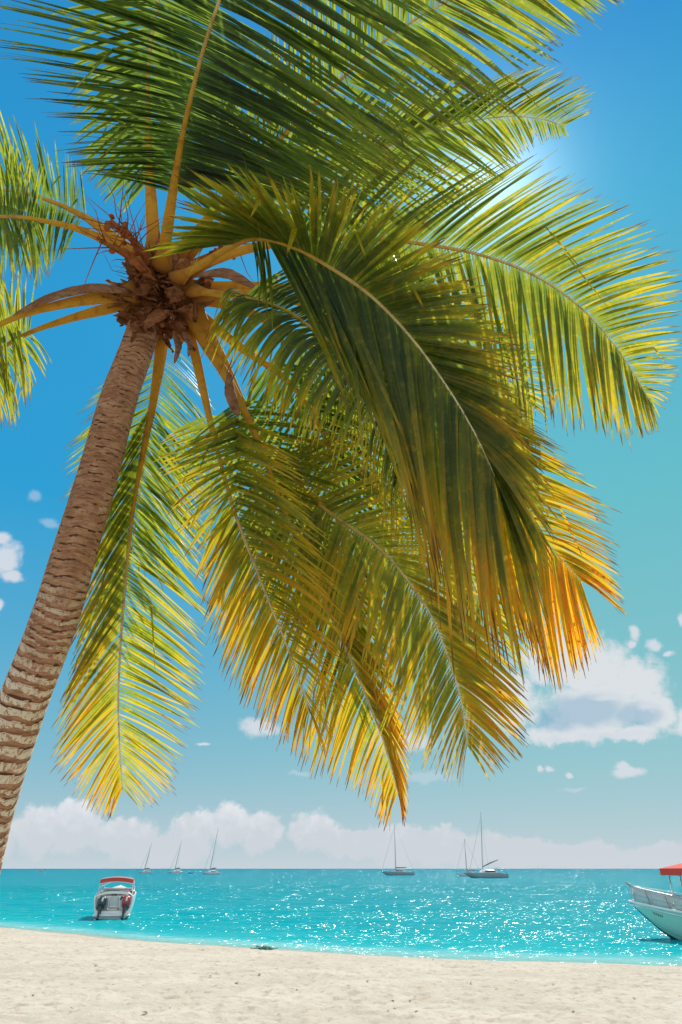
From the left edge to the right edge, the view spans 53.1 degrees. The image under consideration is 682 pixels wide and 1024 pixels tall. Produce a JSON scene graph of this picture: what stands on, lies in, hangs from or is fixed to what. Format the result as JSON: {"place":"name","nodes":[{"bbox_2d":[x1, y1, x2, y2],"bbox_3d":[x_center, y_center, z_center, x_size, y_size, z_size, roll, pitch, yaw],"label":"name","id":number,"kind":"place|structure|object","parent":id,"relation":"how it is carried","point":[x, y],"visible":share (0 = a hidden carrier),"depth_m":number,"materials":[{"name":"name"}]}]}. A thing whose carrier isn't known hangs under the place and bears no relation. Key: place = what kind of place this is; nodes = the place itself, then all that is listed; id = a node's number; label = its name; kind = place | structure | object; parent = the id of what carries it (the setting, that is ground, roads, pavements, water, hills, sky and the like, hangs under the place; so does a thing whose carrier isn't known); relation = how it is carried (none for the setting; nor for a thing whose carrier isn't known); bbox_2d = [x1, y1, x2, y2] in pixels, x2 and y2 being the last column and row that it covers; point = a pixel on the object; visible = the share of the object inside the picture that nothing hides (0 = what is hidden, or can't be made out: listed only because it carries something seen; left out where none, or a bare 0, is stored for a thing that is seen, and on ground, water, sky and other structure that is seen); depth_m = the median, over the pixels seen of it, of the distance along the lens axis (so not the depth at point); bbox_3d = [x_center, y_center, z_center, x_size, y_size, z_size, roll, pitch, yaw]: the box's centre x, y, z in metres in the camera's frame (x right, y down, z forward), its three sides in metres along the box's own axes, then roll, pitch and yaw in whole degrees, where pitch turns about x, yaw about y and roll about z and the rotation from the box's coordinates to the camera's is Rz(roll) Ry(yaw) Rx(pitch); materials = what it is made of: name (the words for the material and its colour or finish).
{"place":"outdoors","nodes":[
{"label":"outdoors","id":0,"kind":"place"},
{"bbox_2d":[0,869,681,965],"bbox_3d":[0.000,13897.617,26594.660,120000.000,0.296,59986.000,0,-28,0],"label":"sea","id":1,"kind":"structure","parent":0,"point":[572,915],"depth_m":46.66,"materials":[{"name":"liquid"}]},
{"bbox_2d":[92,876,135,920],"bbox_3d":[-13.980,24.080,42.466,2.340,2.507,7.466,6,-28,-12],"label":"motorboat","id":2,"kind":"object","parent":1,"relation":"on","point":[115,903],"visible":0.91,"depth_m":40.18,"materials":[{"name":"white metal"}]},
{"bbox_2d":[138,843,152,872],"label":"sailing catamaran","id":3,"kind":"object","parent":1,"relation":"on","point":[145,871],"visible":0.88,"depth_m":462.44,"materials":[{"name":"white plastic"}]},
{"bbox_2d":[167,840,183,872],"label":"sailing catamaran","id":4,"kind":"object","parent":1,"relation":"on","point":[177,871],"visible":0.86,"depth_m":429.26,"materials":[{"name":"white plastic"}]},
{"bbox_2d":[201,831,220,873],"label":"sailing catamaran","id":5,"kind":"object","parent":1,"relation":"on","point":[210,871],"visible":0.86,"depth_m":353.59,"materials":[{"name":"white plastic"}]},
{"bbox_2d":[381,824,414,874],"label":"sailing yacht","id":6,"kind":"object","parent":1,"relation":"on","point":[399,872],"visible":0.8,"depth_m":300.21,"materials":[{"name":"white plastic"}]},
{"bbox_2d":[455,839,474,875],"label":"sailing yacht","id":7,"kind":"object","parent":1,"relation":"on","point":[460,874],"visible":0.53,"depth_m":261.95,"materials":[{"name":"white plastic"}]},
{"bbox_2d":[464,817,508,877],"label":"sailing catamaran","id":8,"kind":"object","parent":1,"relation":"on","point":[488,873],"visible":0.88,"depth_m":212.82,"materials":[{"name":"white plastic"}]},
{"bbox_2d":[625,863,681,940],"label":"tour boat","id":9,"kind":"object","parent":1,"relation":"on","point":[661,911],"visible":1,"depth_m":28.59,"materials":[{"name":"paint"}]},
{"bbox_2d":[0,927,681,1023],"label":"sand beach","id":10,"kind":"structure","parent":0,"point":[156,981],"depth_m":12.23,"materials":[{"name":"beige sand"}]},
{"bbox_2d":[250,945,277,949],"bbox_3d":[-2.743,15.389,24.082,1.117,0.153,0.629,-7,-28,13],"label":"seaweed clump","id":11,"kind":"object","parent":10,"relation":"on","point":[265,948],"visible":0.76,"depth_m":24.02,"materials":[{"name":"green plant"}]},
{"bbox_2d":[0,0,681,871],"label":"coconut palm","id":12,"kind":"object","parent":10,"relation":"on","point":[442,400],"visible":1,"depth_m":4.70,"materials":[{"name":"green plant"}]},
{"bbox_2d":[0,0,681,868],"label":"sky","id":13,"kind":"structure","parent":0,"point":[597,781],"materials":[{"name":"blue"}]}
]}

